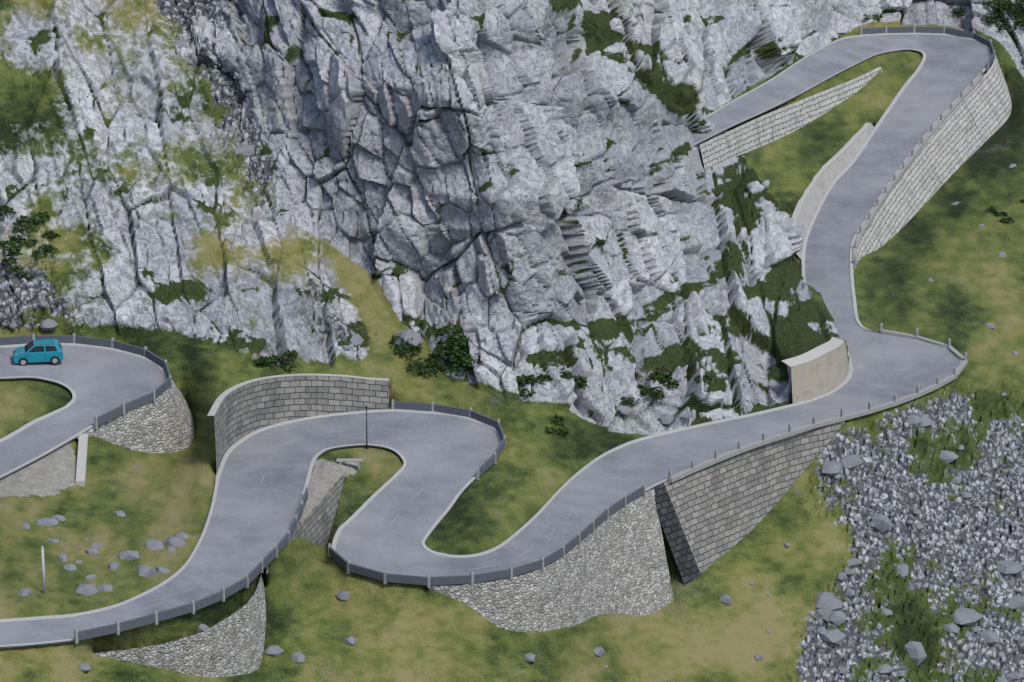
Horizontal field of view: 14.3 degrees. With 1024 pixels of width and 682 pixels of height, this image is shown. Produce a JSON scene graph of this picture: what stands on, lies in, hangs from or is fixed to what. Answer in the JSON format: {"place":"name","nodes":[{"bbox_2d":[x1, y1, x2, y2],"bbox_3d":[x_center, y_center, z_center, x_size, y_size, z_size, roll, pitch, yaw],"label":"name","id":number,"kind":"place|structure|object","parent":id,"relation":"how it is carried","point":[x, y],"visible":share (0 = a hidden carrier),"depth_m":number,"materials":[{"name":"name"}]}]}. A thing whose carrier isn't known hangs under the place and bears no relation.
{"place":"outdoors","nodes":[
{"label":"outdoors","id":0,"kind":"place"},
{"bbox_2d":[0,345,166,478],"bbox_3d":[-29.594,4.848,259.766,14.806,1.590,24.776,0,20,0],"label":"road","id":1,"kind":"structure","parent":0,"point":[99,382],"depth_m":264.55,"materials":[{"name":"grey asphalt"}]},
{"bbox_2d":[0,376,75,440],"bbox_3d":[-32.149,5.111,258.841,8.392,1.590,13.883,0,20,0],"label":"terrace curb","id":2,"kind":"structure","parent":1,"relation":"on","point":[41,417],"depth_m":261.97,"materials":[{"name":"concrete"}]},
{"bbox_2d":[13,338,63,365],"bbox_3d":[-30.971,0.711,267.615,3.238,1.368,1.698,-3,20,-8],"label":"hatchback car","id":3,"kind":"object","parent":1,"relation":"on","point":[42,350],"visible":1,"depth_m":267.04,"materials":[{"name":"teal paint"}]},
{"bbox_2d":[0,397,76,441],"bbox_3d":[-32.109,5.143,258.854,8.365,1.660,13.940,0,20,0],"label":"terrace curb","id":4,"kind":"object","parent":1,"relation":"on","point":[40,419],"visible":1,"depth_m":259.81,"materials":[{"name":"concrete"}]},
{"bbox_2d":[0,344,164,378],"bbox_3d":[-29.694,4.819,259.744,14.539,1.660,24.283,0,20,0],"label":"road terrace curb","id":5,"kind":"object","parent":1,"relation":"on","point":[95,347],"visible":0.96,"depth_m":270.28,"materials":[{"name":"concrete"}]},
{"bbox_2d":[0,343,167,477],"bbox_3d":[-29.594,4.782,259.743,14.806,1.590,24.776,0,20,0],"label":"terrace curb","id":6,"kind":"structure","parent":1,"relation":"on","point":[80,432],"depth_m":258.66,"materials":[{"name":"concrete"}]},
{"bbox_2d":[0,333,171,428],"bbox_3d":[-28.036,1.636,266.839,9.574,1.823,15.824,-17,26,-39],"label":"terrace rail","id":7,"kind":"object","parent":1,"relation":"on","point":[123,408],"depth_m":269.46,"materials":[{"name":"metal"}]},
{"bbox_2d":[0,34,988,647],"bbox_3d":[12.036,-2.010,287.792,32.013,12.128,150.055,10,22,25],"label":"road","id":8,"kind":"structure","parent":0,"point":[886,368],"depth_m":269.50,"materials":[{"name":"asphalt"}]},
{"bbox_2d":[0,49,925,621],"bbox_3d":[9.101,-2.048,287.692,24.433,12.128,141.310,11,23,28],"label":"road curb","id":9,"kind":"structure","parent":8,"relation":"on","point":[496,429],"depth_m":272.11,"materials":[{"name":"concrete"}]},
{"bbox_2d":[0,33,991,646],"bbox_3d":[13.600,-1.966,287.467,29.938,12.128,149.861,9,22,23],"label":"road curb","id":10,"kind":"structure","parent":8,"relation":"on","point":[664,479],"depth_m":292.91,"materials":[{"name":"concrete"}]},
{"bbox_2d":[300,33,989,548],"bbox_3d":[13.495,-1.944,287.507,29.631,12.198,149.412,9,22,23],"label":"road curb","id":11,"kind":"object","parent":8,"relation":"on","point":[708,115],"visible":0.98,"depth_m":321.02,"materials":[{"name":"concrete"}]},
{"bbox_2d":[668,323,967,482],"bbox_3d":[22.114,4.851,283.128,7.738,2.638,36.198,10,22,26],"label":"guardrail","id":12,"kind":"structure","parent":8,"relation":"on","point":[812,425],"depth_m":283.54,"materials":[{"name":"metal"}]},
{"bbox_2d":[859,25,994,70],"bbox_3d":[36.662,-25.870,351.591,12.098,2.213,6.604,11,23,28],"label":"guardrail","id":13,"kind":"object","parent":8,"relation":"on","point":[949,31],"visible":1,"depth_m":353.24,"materials":[{"name":"metal"}]},
{"bbox_2d":[0,0,1023,681],"bbox_3d":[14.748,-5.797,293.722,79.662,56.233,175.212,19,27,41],"label":"mountainside","id":14,"kind":"structure","parent":0,"point":[516,188],"depth_m":279.06,"materials":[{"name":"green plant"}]},
{"bbox_2d":[41,546,45,593],"bbox_3d":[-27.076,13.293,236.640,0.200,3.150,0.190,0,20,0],"label":"post","id":15,"kind":"object","parent":14,"relation":"on","point":[43,572],"visible":1,"depth_m":236.58,"materials":[{"name":"grey metal"}]},
{"bbox_2d":[76,434,87,486],"bbox_3d":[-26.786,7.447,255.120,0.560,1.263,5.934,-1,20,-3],"label":"concrete pillar","id":16,"kind":"structure","parent":14,"relation":"on","point":[81,460],"depth_m":254.79,"materials":[{"name":"grey concrete"}]},
{"bbox_2d":[77,380,194,452],"bbox_3d":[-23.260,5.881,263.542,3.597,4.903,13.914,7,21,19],"label":"terrace wall","id":17,"kind":"structure","parent":14,"relation":"on","point":[164,423],"depth_m":263.02,"materials":[{"name":"grey stone"}]},
{"bbox_2d":[94,575,265,677],"bbox_3d":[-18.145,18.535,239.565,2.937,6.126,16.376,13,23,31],"label":"wall","id":18,"kind":"structure","parent":14,"relation":"on","point":[237,637],"depth_m":238.54,"materials":[{"name":"grey stone"}]},
{"bbox_2d":[74,486,307,643],"bbox_3d":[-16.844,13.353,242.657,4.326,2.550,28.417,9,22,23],"label":"rail","id":19,"kind":"object","parent":14,"relation":"on","point":[155,618],"visible":1,"depth_m":236.49,"materials":[{"name":"metal"}]},
{"bbox_2d":[214,376,388,471],"bbox_3d":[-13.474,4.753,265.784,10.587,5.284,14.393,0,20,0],"label":"cut wall","id":20,"kind":"structure","parent":14,"relation":"on","point":[243,411],"depth_m":269.69,"materials":[{"name":"grey stone"}]},
{"bbox_2d":[207,374,388,415],"bbox_3d":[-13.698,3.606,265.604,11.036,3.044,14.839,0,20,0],"label":"wall coping","id":21,"kind":"object","parent":20,"relation":"on","point":[216,404],"visible":1,"depth_m":267.32,"materials":[{"name":"grey concrete"}]},
{"bbox_2d":[266,476,344,573],"bbox_3d":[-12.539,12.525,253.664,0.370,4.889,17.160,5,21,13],"label":"island wall","id":22,"kind":"structure","parent":14,"relation":"on","point":[315,526],"depth_m":255.90,"materials":[{"name":"grey stone"}]},
{"bbox_2d":[336,458,362,467],"bbox_3d":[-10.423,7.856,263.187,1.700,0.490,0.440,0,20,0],"label":"stone bench","id":23,"kind":"object","parent":14,"relation":"on","point":[341,460],"visible":1,"depth_m":263.00,"materials":[{"name":"stone"}]},
{"bbox_2d":[365,406,368,448],"bbox_3d":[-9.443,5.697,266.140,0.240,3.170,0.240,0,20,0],"label":"lamp post","id":24,"kind":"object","parent":14,"relation":"on","point":[366,447],"depth_m":266.18,"materials":[{"name":"grey metal"}]},
{"bbox_2d":[391,399,505,479],"bbox_3d":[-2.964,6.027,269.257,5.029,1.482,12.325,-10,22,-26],"label":"guardrail","id":25,"kind":"object","parent":14,"relation":"on","point":[493,458],"visible":1,"depth_m":272.08,"materials":[{"name":"metal"}]},
{"bbox_2d":[0,0,1023,437],"bbox_3d":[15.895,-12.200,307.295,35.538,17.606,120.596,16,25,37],"label":"shrub leaves","id":26,"kind":"object","parent":14,"relation":"on","point":[456,348],"visible":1,"depth_m":275.37,"materials":[{"name":"green plant"}]},
{"bbox_2d":[7,6,1023,681],"bbox_3d":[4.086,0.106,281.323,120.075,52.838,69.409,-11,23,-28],"label":"boulder rubble","id":27,"kind":"object","parent":14,"relation":"on","point":[827,604],"visible":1,"depth_m":275.69,"materials":[{"name":"grey stone"}]},
{"bbox_2d":[427,488,673,631],"bbox_3d":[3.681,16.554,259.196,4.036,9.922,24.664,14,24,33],"label":"wall","id":28,"kind":"structure","parent":14,"relation":"on","point":[616,562],"depth_m":260.01,"materials":[{"name":"grey stone"}]},
{"bbox_2d":[328,484,645,587],"bbox_3d":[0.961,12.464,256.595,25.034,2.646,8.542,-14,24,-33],"label":"guardrail","id":29,"kind":"object","parent":28,"relation":"on","point":[511,572],"visible":1,"depth_m":250.85,"materials":[{"name":"metal"}]},
{"bbox_2d":[654,483,700,584],"bbox_3d":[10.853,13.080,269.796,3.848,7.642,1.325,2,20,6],"label":"buttress","id":30,"kind":"structure","parent":14,"relation":"on","point":[688,568],"depth_m":269.75,"materials":[{"name":"grey stone"}]},
{"bbox_2d":[664,421,844,572],"bbox_3d":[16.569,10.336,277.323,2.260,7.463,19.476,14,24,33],"label":"wall","id":31,"kind":"structure","parent":14,"relation":"on","point":[722,508],"depth_m":275.63,"materials":[{"name":"grey stone"}]},
{"bbox_2d":[700,66,881,169],"bbox_3d":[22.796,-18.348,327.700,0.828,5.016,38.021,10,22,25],"label":"crib wall","id":32,"kind":"structure","parent":14,"relation":"on","point":[763,130],"depth_m":324.33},
{"bbox_2d":[791,341,849,403],"bbox_3d":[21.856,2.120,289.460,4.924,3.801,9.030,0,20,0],"label":"concrete wall","id":33,"kind":"structure","parent":14,"relation":"on","point":[823,374],"depth_m":287.44,"materials":[{"name":"beige concrete"}]},
{"bbox_2d":[782,337,843,366],"bbox_3d":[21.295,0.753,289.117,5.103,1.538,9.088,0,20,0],"label":"wall coping","id":34,"kind":"object","parent":33,"relation":"on","point":[832,343],"visible":1,"depth_m":287.54,"materials":[{"name":"grey concrete"}]},
{"bbox_2d":[796,124,873,258],"bbox_3d":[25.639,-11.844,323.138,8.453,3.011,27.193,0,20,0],"label":"wall","id":35,"kind":"structure","parent":14,"relation":"on","point":[830,174],"depth_m":323.94,"materials":[{"name":"grey concrete"}]},
{"bbox_2d":[792,123,870,222],"bbox_3d":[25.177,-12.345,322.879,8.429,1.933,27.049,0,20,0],"label":"wall coping","id":36,"kind":"object","parent":35,"relation":"on","point":[822,170],"visible":0.74,"depth_m":324.54,"materials":[{"name":"grey concrete"}]},
{"bbox_2d":[854,55,1011,267],"bbox_3d":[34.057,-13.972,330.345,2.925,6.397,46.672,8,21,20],"label":"crib wall","id":37,"kind":"structure","parent":14,"relation":"on","point":[976,119],"depth_m":334.72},
{"bbox_2d":[853,69,982,265],"bbox_3d":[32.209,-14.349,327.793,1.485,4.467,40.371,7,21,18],"label":"rail","id":38,"kind":"object","parent":37,"relation":"on","point":[920,146],"visible":1,"depth_m":328.17,"materials":[{"name":"metal"}]}
]}

